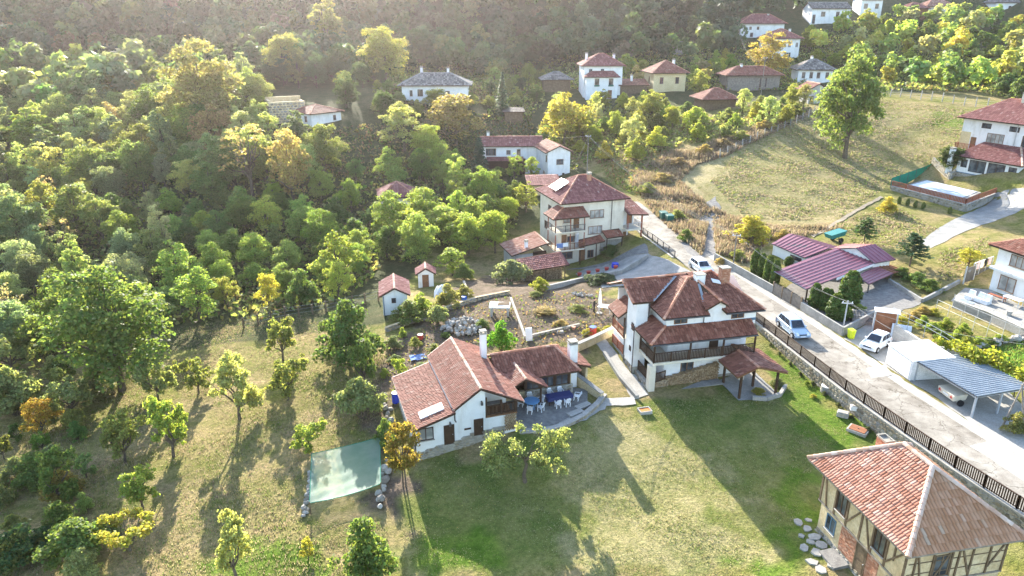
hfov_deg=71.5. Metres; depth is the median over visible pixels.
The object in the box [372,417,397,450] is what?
shrub
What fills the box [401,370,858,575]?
lawn grass
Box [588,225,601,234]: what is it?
window
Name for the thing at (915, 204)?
thuja
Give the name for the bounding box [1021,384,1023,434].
leaning pole
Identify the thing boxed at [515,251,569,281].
woodshed
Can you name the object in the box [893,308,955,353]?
terrace railing
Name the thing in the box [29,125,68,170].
tall tree
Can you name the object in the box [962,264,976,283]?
garden gate
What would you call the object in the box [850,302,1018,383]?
power line
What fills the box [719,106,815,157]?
bank fence
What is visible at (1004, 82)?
shrub
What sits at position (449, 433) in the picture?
door
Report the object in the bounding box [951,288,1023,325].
house terrace
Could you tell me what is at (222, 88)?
tall tree
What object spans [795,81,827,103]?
white barn
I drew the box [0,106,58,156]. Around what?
tall tree
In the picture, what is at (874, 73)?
shrub
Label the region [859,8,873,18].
shrub
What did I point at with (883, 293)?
gravel yard
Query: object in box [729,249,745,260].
shrub
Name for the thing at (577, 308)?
shrub
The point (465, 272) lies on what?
shrub
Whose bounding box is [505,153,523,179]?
airy tree
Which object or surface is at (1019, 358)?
vegetable rows
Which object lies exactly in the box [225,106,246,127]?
broadleaf tree
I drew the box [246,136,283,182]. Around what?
broadleaf tree
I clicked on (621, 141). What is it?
shrub
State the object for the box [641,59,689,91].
yellow house
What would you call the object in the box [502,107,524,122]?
ruined hut
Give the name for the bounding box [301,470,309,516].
stone row
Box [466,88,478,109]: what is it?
broadleaf tree
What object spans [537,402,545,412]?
plastic chair
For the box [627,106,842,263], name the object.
tall dry grass
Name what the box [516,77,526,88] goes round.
broadleaf tree
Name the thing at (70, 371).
fruit tree
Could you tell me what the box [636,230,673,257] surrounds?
yard wall
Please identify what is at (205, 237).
broadleaf tree
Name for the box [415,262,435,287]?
outhouse
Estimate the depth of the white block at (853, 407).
61.12 m
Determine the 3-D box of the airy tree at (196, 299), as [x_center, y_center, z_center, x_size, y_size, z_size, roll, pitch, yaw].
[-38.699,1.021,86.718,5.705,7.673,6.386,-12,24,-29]
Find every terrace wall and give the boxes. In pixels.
[520,393,606,433]
[931,157,956,179]
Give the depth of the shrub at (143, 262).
100.96 m
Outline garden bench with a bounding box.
[988,293,1006,301]
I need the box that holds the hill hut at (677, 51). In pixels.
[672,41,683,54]
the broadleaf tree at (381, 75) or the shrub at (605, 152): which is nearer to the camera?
the shrub at (605, 152)
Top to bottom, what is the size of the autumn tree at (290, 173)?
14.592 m
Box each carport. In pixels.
[774,248,875,301]
[913,354,1023,417]
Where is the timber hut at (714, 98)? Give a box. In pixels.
[689,87,738,110]
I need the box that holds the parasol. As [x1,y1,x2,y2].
[596,288,601,313]
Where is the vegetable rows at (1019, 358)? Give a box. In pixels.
[982,341,1023,381]
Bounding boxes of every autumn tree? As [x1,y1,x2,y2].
[0,270,30,300]
[18,397,64,434]
[50,116,69,139]
[53,141,66,166]
[92,101,123,120]
[185,102,233,150]
[207,275,240,304]
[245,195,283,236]
[253,273,281,308]
[265,127,312,200]
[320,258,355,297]
[424,92,485,145]
[537,91,594,145]
[745,31,792,72]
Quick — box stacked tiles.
[851,309,874,324]
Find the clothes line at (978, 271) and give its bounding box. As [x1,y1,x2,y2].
[974,256,993,276]
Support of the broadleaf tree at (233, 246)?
on the terrain at (784, 556)
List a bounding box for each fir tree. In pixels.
[469,137,489,181]
[494,72,508,116]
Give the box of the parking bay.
[844,324,1023,453]
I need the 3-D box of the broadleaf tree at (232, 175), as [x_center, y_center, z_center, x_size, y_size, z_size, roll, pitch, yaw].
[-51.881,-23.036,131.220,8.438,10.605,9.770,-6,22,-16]
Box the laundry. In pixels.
[556,243,562,247]
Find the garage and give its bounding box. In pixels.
[885,340,955,380]
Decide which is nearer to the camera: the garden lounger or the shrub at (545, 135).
the garden lounger
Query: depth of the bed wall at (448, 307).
83.30 m
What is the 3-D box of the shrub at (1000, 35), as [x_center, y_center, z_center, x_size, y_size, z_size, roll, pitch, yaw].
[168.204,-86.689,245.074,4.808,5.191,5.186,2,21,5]
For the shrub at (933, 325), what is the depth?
73.07 m
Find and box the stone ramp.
[819,548,848,570]
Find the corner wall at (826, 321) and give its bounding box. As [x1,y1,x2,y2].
[800,302,874,335]
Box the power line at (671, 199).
[589,136,732,232]
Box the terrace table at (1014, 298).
[1002,295,1023,307]
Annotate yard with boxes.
[571,243,647,268]
[576,253,690,287]
[776,279,920,325]
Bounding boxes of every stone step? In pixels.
[566,408,583,417]
[574,401,591,408]
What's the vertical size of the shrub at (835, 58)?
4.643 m
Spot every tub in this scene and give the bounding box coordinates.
[417,333,422,339]
[820,383,828,393]
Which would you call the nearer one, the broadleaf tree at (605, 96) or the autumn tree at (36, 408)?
the autumn tree at (36, 408)
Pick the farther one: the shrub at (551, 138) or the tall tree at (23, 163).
the shrub at (551, 138)
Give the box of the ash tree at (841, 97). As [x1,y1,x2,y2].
[808,41,890,158]
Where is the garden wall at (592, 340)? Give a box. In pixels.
[578,327,613,351]
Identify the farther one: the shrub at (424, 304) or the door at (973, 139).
the door at (973, 139)
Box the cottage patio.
[506,388,587,427]
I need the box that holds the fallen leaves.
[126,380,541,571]
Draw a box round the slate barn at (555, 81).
[538,71,574,91]
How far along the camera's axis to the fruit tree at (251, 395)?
61.89 m
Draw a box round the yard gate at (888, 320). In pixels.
[871,307,900,332]
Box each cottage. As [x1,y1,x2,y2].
[293,104,344,126]
[392,328,590,462]
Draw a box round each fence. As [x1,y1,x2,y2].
[242,291,378,327]
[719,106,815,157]
[755,312,1023,511]
[889,88,1001,106]
[890,164,930,187]
[892,181,996,203]
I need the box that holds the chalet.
[607,265,788,398]
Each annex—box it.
[619,74,649,94]
[834,244,895,273]
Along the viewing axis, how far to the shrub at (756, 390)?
64.58 m
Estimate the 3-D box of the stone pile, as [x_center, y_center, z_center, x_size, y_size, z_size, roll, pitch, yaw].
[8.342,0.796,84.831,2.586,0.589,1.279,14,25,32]
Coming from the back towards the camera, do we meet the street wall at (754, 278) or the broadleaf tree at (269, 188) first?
the broadleaf tree at (269, 188)
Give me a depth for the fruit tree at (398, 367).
66.03 m
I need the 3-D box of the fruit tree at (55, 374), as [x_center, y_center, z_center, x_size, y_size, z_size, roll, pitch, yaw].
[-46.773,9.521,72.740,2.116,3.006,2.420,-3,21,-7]
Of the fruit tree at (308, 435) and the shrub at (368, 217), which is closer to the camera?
the fruit tree at (308, 435)
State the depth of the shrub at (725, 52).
229.51 m
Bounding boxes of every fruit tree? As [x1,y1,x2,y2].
[0,327,38,369]
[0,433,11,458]
[7,422,24,441]
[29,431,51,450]
[33,443,81,501]
[39,375,94,413]
[42,367,68,389]
[44,403,62,424]
[51,359,75,379]
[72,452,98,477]
[97,407,146,462]
[117,463,160,508]
[131,358,177,399]
[142,395,188,456]
[169,356,215,392]
[208,349,264,419]
[214,507,253,575]
[264,353,309,400]
[265,316,296,360]
[289,417,327,453]
[299,536,313,559]
[346,338,375,379]
[390,358,406,373]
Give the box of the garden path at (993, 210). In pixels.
[923,188,1023,247]
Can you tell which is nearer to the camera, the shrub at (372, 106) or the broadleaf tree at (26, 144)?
the broadleaf tree at (26, 144)
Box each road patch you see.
[867,364,892,378]
[970,439,1023,480]
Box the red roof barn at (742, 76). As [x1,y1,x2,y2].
[716,63,784,90]
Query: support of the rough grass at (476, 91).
on the terrain at (784, 556)
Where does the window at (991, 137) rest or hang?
in the house at (991, 140)
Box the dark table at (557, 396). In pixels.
[545,390,572,405]
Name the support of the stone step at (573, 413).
on the cottage patio
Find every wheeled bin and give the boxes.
[659,210,667,219]
[665,213,673,221]
[846,328,856,338]
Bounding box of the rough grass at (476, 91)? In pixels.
[271,72,680,195]
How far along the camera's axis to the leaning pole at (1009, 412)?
56.31 m
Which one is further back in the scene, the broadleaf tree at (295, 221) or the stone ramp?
the broadleaf tree at (295, 221)
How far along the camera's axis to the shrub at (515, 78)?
208.24 m
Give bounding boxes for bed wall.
[384,290,509,331]
[510,297,579,338]
[752,384,787,400]
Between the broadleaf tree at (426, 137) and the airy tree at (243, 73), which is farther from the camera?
the airy tree at (243, 73)
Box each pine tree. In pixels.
[849,217,879,242]
[892,232,933,266]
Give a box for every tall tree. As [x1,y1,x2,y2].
[0,95,9,114]
[0,106,18,131]
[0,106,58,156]
[0,131,8,151]
[0,142,8,180]
[0,189,25,239]
[13,144,29,173]
[23,166,46,195]
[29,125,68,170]
[58,239,89,285]
[77,88,103,115]
[81,70,113,102]
[97,112,125,142]
[108,121,125,141]
[127,271,147,298]
[138,192,162,220]
[146,109,176,151]
[147,204,174,247]
[151,147,173,189]
[153,77,169,101]
[156,84,182,133]
[160,133,179,179]
[192,128,229,180]
[208,48,227,67]
[218,75,242,115]
[221,87,241,126]
[232,52,253,74]
[281,109,311,145]
[285,47,306,87]
[304,48,323,84]
[307,0,346,47]
[359,49,376,81]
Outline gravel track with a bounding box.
[682,196,720,256]
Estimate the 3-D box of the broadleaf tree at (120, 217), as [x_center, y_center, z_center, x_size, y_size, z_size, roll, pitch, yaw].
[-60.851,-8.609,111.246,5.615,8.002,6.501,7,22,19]
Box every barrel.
[392,391,398,403]
[589,325,596,335]
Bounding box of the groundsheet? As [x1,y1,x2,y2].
[409,353,426,359]
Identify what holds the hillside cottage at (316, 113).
on the terrain at (784, 556)
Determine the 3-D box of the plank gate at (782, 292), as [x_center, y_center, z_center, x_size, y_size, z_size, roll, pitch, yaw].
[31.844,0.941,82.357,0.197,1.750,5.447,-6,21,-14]
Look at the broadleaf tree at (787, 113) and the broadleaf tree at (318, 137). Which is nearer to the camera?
the broadleaf tree at (318, 137)
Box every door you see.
[422,275,428,286]
[444,424,454,444]
[474,418,483,435]
[561,235,566,242]
[573,218,578,228]
[579,249,584,260]
[709,340,718,348]
[852,542,867,575]
[886,346,911,378]
[970,137,976,146]
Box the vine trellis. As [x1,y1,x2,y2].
[936,296,1021,341]
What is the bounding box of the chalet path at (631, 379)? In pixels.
[596,339,647,398]
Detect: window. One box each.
[417,89,422,95]
[417,427,434,442]
[486,148,495,155]
[526,381,538,389]
[542,376,553,387]
[556,159,563,164]
[556,374,567,384]
[561,251,572,259]
[567,236,574,242]
[587,250,593,257]
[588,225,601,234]
[590,209,603,218]
[608,78,612,86]
[674,319,687,323]
[680,362,693,371]
[731,314,743,318]
[790,254,801,261]
[823,512,836,537]
[834,492,848,519]
[870,528,887,559]
[931,554,951,575]
[960,160,967,167]
[968,159,986,173]
[981,123,991,128]
[985,133,1004,144]
[986,163,1005,173]
[996,274,1016,294]
[1008,167,1016,172]
[1008,254,1023,270]
[1009,126,1019,132]
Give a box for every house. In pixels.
[397,66,472,105]
[480,131,542,174]
[534,138,573,175]
[535,172,648,264]
[576,52,625,99]
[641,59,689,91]
[738,13,787,37]
[756,28,804,58]
[790,56,836,82]
[802,2,852,24]
[807,433,1023,575]
[851,0,882,17]
[904,2,931,20]
[920,0,958,15]
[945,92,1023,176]
[983,0,1020,9]
[988,238,1023,301]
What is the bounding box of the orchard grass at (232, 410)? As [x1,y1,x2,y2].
[0,307,388,575]
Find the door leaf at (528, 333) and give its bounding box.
[525,327,532,340]
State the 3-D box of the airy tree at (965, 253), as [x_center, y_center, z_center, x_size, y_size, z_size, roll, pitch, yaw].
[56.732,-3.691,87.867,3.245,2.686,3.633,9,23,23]
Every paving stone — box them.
[794,518,802,525]
[800,543,807,551]
[803,525,811,531]
[805,558,817,565]
[806,539,814,543]
[808,533,821,540]
[811,548,820,556]
[815,540,826,548]
[815,564,826,573]
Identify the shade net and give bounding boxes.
[309,438,381,514]
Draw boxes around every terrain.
[0,0,1023,575]
[512,0,1023,420]
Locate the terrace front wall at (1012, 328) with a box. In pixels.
[952,299,1023,334]
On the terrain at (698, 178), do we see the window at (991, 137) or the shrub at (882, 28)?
the shrub at (882, 28)
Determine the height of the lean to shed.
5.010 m
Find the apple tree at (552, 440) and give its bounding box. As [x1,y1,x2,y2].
[479,420,572,483]
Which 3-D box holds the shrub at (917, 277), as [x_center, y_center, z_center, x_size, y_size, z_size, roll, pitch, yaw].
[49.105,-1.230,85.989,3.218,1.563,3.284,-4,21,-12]
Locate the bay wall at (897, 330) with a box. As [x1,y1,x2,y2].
[892,324,959,354]
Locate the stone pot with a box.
[1006,310,1012,315]
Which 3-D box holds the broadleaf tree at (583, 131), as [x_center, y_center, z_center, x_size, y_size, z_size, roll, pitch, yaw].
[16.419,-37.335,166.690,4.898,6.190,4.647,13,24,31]
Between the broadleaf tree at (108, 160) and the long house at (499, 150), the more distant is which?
the long house at (499, 150)
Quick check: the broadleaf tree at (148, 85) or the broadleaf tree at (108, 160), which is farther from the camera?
the broadleaf tree at (148, 85)
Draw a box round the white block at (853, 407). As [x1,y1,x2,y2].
[850,404,857,410]
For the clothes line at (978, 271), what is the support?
on the terrain at (698, 178)
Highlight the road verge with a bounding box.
[708,254,1023,461]
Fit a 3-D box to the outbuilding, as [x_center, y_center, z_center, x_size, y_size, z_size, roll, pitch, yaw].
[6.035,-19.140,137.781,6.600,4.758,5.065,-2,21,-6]
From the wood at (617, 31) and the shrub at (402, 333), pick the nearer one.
the shrub at (402, 333)
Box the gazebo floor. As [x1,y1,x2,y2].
[718,372,773,399]
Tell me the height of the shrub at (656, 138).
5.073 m
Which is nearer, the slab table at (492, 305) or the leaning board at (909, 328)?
the leaning board at (909, 328)
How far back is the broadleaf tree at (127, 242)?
105.38 m
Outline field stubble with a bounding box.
[710,99,993,282]
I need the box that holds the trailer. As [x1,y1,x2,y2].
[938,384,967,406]
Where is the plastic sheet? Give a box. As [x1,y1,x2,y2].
[434,284,443,297]
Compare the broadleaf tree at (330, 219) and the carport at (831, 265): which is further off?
the broadleaf tree at (330, 219)
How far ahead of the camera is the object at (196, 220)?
115.89 m
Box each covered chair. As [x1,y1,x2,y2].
[964,289,976,300]
[973,292,985,302]
[980,294,992,304]
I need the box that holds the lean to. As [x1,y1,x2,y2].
[860,264,898,292]
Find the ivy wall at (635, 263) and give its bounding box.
[544,254,648,290]
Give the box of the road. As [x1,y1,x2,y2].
[634,202,1023,508]
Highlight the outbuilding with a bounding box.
[525,174,559,195]
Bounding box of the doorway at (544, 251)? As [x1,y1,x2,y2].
[533,250,545,255]
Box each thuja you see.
[750,249,760,273]
[756,253,766,276]
[763,255,773,281]
[769,259,781,284]
[783,256,794,265]
[807,282,821,308]
[817,287,830,311]
[825,293,843,319]
[836,299,849,321]
[838,270,863,308]
[897,196,901,203]
[905,198,909,205]
[913,200,917,207]
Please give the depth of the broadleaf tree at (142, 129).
143.43 m
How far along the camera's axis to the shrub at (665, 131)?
157.17 m
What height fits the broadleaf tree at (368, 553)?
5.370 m
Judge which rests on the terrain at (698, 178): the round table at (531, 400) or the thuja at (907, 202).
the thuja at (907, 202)
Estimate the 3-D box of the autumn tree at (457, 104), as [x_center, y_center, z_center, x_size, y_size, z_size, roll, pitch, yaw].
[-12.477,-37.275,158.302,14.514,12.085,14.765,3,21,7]
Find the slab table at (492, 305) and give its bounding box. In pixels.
[489,302,510,316]
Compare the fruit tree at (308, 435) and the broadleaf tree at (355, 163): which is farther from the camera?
the broadleaf tree at (355, 163)
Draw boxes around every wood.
[0,0,807,73]
[0,2,1023,110]
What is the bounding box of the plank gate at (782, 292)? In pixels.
[772,281,802,308]
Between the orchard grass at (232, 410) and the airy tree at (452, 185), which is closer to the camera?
the orchard grass at (232, 410)
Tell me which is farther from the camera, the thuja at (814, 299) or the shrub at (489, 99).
the shrub at (489, 99)
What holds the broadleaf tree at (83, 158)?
on the terrain at (784, 556)
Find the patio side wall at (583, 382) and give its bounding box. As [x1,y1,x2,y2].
[577,373,603,398]
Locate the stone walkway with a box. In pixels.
[526,397,635,429]
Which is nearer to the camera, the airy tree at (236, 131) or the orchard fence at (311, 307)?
the orchard fence at (311, 307)
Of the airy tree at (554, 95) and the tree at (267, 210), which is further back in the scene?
the airy tree at (554, 95)
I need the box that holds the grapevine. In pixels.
[932,336,1023,396]
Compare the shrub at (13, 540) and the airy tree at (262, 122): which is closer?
the shrub at (13, 540)
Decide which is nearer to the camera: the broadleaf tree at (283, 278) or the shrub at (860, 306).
the shrub at (860, 306)
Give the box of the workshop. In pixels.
[772,233,841,263]
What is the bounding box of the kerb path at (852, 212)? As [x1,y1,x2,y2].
[811,196,882,236]
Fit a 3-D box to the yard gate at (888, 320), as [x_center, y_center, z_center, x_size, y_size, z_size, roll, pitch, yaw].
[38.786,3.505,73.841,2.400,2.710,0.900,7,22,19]
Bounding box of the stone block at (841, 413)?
[836,409,849,418]
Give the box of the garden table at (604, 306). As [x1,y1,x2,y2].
[598,304,609,313]
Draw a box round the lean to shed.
[499,231,548,261]
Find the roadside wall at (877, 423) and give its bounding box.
[754,321,1023,529]
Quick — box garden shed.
[378,273,410,315]
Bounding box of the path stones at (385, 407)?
[381,393,394,433]
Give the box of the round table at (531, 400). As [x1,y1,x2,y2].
[524,396,539,406]
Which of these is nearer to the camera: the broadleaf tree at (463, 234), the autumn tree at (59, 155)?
the broadleaf tree at (463, 234)
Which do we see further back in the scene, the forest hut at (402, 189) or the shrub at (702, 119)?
the shrub at (702, 119)
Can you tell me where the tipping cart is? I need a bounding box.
[824,228,848,242]
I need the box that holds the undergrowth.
[0,16,1023,372]
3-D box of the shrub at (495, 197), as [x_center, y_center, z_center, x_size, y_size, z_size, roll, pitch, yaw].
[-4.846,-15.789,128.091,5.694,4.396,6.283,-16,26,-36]
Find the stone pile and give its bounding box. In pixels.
[571,291,592,296]
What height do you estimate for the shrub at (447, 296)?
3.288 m
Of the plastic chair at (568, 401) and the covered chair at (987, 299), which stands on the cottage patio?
the plastic chair at (568, 401)
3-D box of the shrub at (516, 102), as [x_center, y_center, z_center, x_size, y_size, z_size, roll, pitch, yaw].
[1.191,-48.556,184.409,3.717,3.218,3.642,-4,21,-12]
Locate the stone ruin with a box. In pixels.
[264,95,304,124]
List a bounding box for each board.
[497,302,509,305]
[890,323,911,335]
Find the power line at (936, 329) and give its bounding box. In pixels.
[849,304,1019,343]
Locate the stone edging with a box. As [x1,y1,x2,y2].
[375,459,391,508]
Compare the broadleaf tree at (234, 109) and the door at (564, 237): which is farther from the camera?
the broadleaf tree at (234, 109)
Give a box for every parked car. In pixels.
[688,256,713,270]
[775,312,810,338]
[859,329,891,353]
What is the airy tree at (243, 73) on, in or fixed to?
on the terrain at (784, 556)
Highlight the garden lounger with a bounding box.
[959,299,974,304]
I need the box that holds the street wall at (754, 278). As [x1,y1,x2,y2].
[714,253,772,292]
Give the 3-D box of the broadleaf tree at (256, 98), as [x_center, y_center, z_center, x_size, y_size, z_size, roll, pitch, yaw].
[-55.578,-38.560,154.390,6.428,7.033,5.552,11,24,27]
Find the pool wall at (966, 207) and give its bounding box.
[890,186,996,211]
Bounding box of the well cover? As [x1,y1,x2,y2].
[846,423,868,437]
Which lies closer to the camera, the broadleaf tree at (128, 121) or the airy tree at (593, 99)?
the broadleaf tree at (128, 121)
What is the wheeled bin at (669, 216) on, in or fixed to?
on the terrain at (698, 178)
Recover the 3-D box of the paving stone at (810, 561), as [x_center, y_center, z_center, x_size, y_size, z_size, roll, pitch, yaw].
[19.145,17.549,45.456,0.785,0.204,0.531,11,23,26]
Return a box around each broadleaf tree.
[0,120,12,148]
[0,183,24,204]
[0,193,51,242]
[0,238,43,283]
[0,296,39,359]
[1,248,50,292]
[8,95,32,116]
[9,131,40,156]
[15,293,86,358]
[17,224,51,257]
[27,260,175,392]
[28,115,65,144]
[33,266,70,303]
[37,92,80,129]
[40,285,86,334]
[51,164,78,186]
[60,143,107,195]
[61,182,98,225]
[62,94,82,119]
[71,105,108,138]
[76,129,105,149]
[84,106,111,140]
[87,149,128,184]
[88,165,129,198]
[89,192,133,231]
[95,91,122,117]
[95,253,150,297]
[99,209,140,249]
[100,137,127,173]
[106,225,143,261]
[113,139,155,192]
[116,90,145,123]
[117,122,160,156]
[121,114,137,136]
[126,85,167,123]
[129,83,156,102]
[129,115,153,140]
[143,248,180,280]
[149,73,169,90]
[151,34,245,140]
[152,285,182,320]
[154,82,177,106]
[160,104,198,145]
[166,158,205,195]
[168,144,207,172]
[180,141,203,156]
[181,101,225,141]
[189,160,229,202]
[194,227,219,252]
[196,241,231,276]
[202,209,233,240]
[206,134,253,185]
[206,257,234,283]
[214,228,243,260]
[224,196,256,233]
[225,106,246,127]
[233,231,272,266]
[234,123,271,154]
[240,126,267,140]
[241,94,266,112]
[242,72,274,108]
[243,99,273,130]
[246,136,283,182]
[255,64,276,84]
[259,31,302,84]
[261,179,282,205]
[268,238,304,270]
[271,58,290,85]
[271,192,293,221]
[271,260,293,291]
[272,133,302,155]
[283,206,317,243]
[284,142,319,187]
[297,208,339,246]
[299,122,349,171]
[302,52,327,87]
[306,166,335,200]
[319,48,347,84]
[322,213,342,234]
[326,514,400,575]
[327,61,350,78]
[332,76,360,107]
[333,178,361,212]
[342,228,376,262]
[345,57,356,81]
[345,159,365,179]
[348,241,370,272]
[351,62,371,87]
[353,26,410,81]
[369,189,410,233]
[372,90,396,121]
[372,225,402,259]
[375,69,385,82]
[396,210,440,264]
[403,184,445,225]
[408,147,435,178]
[409,123,444,153]
[420,88,447,111]
[423,205,458,243]
[425,204,450,240]
[428,142,453,169]
[430,163,451,186]
[440,210,470,243]
[442,212,489,255]
[453,187,474,212]
[459,196,485,222]
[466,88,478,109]
[466,165,498,198]
[479,209,506,252]
[484,77,497,94]
[496,197,519,222]
[502,215,514,236]
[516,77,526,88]
[529,85,543,103]
[573,117,592,139]
[584,124,604,143]
[597,89,611,107]
[606,111,625,138]
[631,110,647,131]
[640,89,665,120]
[663,105,680,129]
[688,70,710,92]
[778,104,794,121]
[783,83,800,105]
[936,145,965,169]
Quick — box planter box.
[637,406,652,414]
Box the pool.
[907,180,980,202]
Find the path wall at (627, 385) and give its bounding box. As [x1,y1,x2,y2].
[603,351,638,398]
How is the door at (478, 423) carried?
in the cottage at (454, 394)
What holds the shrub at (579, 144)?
on the terrain at (698, 178)
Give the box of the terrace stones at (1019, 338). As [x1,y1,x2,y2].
[976,334,1023,348]
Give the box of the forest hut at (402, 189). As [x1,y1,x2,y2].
[376,181,416,208]
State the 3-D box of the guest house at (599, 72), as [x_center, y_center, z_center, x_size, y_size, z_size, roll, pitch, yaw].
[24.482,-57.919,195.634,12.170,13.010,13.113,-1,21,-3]
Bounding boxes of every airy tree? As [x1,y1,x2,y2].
[0,159,23,189]
[3,141,45,188]
[5,179,27,201]
[12,100,55,126]
[22,141,61,188]
[23,180,61,234]
[46,184,97,242]
[46,230,85,270]
[52,108,91,145]
[55,174,91,196]
[58,132,91,163]
[60,270,106,291]
[74,178,95,197]
[78,193,120,244]
[86,139,104,152]
[129,224,170,261]
[149,239,205,297]
[168,265,217,321]
[169,69,182,87]
[220,129,237,156]
[227,110,255,132]
[228,56,254,67]
[230,66,252,101]
[253,111,282,140]
[283,194,314,226]
[313,230,363,288]
[333,71,344,85]
[338,70,351,88]
[372,79,381,92]
[376,100,421,150]
[391,207,423,248]
[419,187,437,200]
[432,247,465,275]
[443,153,470,188]
[445,175,471,202]
[446,190,467,212]
[488,67,500,86]
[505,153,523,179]
[512,181,539,211]
[521,63,535,87]
[524,156,540,174]
[547,91,564,107]
[587,91,603,111]
[591,102,604,123]
[619,113,646,144]
[624,96,644,119]
[735,88,752,112]
[756,96,780,128]
[796,84,813,108]
[957,247,986,266]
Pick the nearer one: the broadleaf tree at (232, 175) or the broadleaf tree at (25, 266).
the broadleaf tree at (25, 266)
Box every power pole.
[586,135,590,172]
[732,233,740,262]
[760,57,767,96]
[842,300,852,325]
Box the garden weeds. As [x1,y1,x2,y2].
[386,288,610,393]
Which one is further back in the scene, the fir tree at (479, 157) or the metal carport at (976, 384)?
the fir tree at (479, 157)
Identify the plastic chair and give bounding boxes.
[527,406,532,414]
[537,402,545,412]
[554,400,561,408]
[557,386,563,391]
[564,398,570,406]
[573,391,581,400]
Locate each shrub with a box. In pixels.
[0,366,43,416]
[0,393,25,416]
[0,456,23,484]
[0,483,19,509]
[0,514,27,531]
[0,519,58,575]
[0,527,48,575]
[7,449,68,492]
[23,306,40,335]
[26,514,124,575]
[36,466,86,502]
[39,500,93,539]
[40,355,66,377]
[42,444,71,468]
[50,186,59,205]
[59,408,86,429]
[61,545,104,575]
[62,420,87,442]
[69,367,117,400]
[73,491,94,513]
[81,255,100,273]
[88,507,156,551]
[119,251,153,282]
[123,201,139,216]
[144,184,167,202]
[154,187,184,212]
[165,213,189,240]
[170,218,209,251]
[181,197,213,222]
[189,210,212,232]
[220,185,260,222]
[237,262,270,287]
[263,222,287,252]
[283,268,321,305]
[288,241,306,263]
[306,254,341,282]
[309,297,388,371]
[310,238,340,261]
[317,310,337,332]
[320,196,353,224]
[330,376,389,418]
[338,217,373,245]
[360,205,386,225]
[370,97,379,111]
[371,146,403,173]
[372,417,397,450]
[380,368,390,378]
[381,79,393,91]
[384,165,408,182]
[384,335,404,348]
[386,354,401,362]
[388,299,428,326]
[391,91,405,103]
[398,327,406,337]
[407,336,422,346]
[410,99,424,115]
[412,292,431,311]
[412,361,425,367]
[425,305,448,322]
[426,343,437,353]
[432,283,460,308]
[440,332,450,337]
[447,148,463,163]
[450,162,469,183]
[453,263,474,279]
[455,284,474,299]
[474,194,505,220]
[475,189,500,203]
[476,318,489,328]
[481,95,494,106]
[485,169,509,193]
[487,320,517,350]
[489,166,506,177]
[489,259,532,284]
[494,185,506,198]
[505,179,521,205]
[510,95,522,105]
[511,74,521,83]
[512,88,522,97]
[528,276,550,291]
[529,290,543,296]
[532,306,557,315]
[534,125,555,139]
[538,115,555,129]
[548,135,558,142]
[552,319,568,326]
[567,304,587,312]
[571,139,587,153]
[582,328,591,334]
[583,272,616,285]
[584,114,595,132]
[595,116,610,132]
[595,140,613,160]
[600,244,619,257]
[606,107,620,117]
[614,131,628,145]
[615,92,630,108]
[624,138,646,159]
[634,123,649,140]
[634,182,656,192]
[635,90,653,109]
[646,126,667,146]
[648,112,666,126]
[651,172,672,182]
[659,104,670,118]
[660,97,670,111]
[660,126,669,135]
[670,157,687,165]
[671,209,688,220]
[676,229,695,240]
[678,101,693,114]
[681,106,708,125]
[686,65,697,77]
[687,56,700,69]
[687,68,699,84]
[688,122,706,140]
[694,144,715,153]
[697,114,710,128]
[709,49,721,62]
[711,61,722,75]
[714,138,732,147]
[714,258,724,264]
[718,48,730,59]
[719,57,726,69]
[719,107,734,120]
[720,121,735,136]
[722,215,771,244]
[725,54,738,67]
[725,112,742,126]
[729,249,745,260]
[731,130,749,140]
[747,102,765,116]
[750,387,765,395]
[751,95,764,110]
[756,120,776,128]
[769,377,785,387]
[771,229,789,239]
[773,97,789,111]
[776,116,792,122]
[790,102,804,115]
[800,30,814,47]
[805,24,816,33]
[810,48,825,60]
[827,52,841,66]
[837,44,855,60]
[840,308,854,320]
[851,303,867,310]
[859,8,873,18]
[868,66,876,77]
[872,24,889,39]
[876,13,896,26]
[876,196,897,212]
[893,267,911,277]
[896,314,909,325]
[900,272,927,284]
[902,47,917,57]
[906,310,921,321]
[915,279,945,293]
[915,305,931,313]
[915,315,929,327]
[921,65,943,83]
[923,322,943,333]
[928,308,943,316]
[931,51,944,64]
[932,329,950,340]
[936,317,956,331]
[945,329,965,340]
[953,322,973,334]
[959,62,977,81]
[961,335,975,346]
[963,38,980,56]
[964,68,992,86]
[971,336,990,348]
[982,41,1001,58]
[983,34,1001,45]
[984,336,999,345]
[988,25,1000,34]
[992,72,1017,96]
[992,334,1010,340]
[997,21,1006,35]
[997,29,1006,41]
[999,411,1023,433]
[1010,76,1023,98]
[1012,73,1021,79]
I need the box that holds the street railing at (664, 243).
[634,218,675,257]
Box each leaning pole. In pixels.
[1000,382,1023,430]
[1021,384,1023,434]
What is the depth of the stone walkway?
62.78 m
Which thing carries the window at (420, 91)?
in the grey roof house at (415, 87)
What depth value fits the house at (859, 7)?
265.32 m
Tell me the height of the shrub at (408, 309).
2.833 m
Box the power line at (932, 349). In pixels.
[848,302,1020,381]
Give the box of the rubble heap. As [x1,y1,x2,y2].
[440,316,481,336]
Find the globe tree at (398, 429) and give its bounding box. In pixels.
[383,420,422,486]

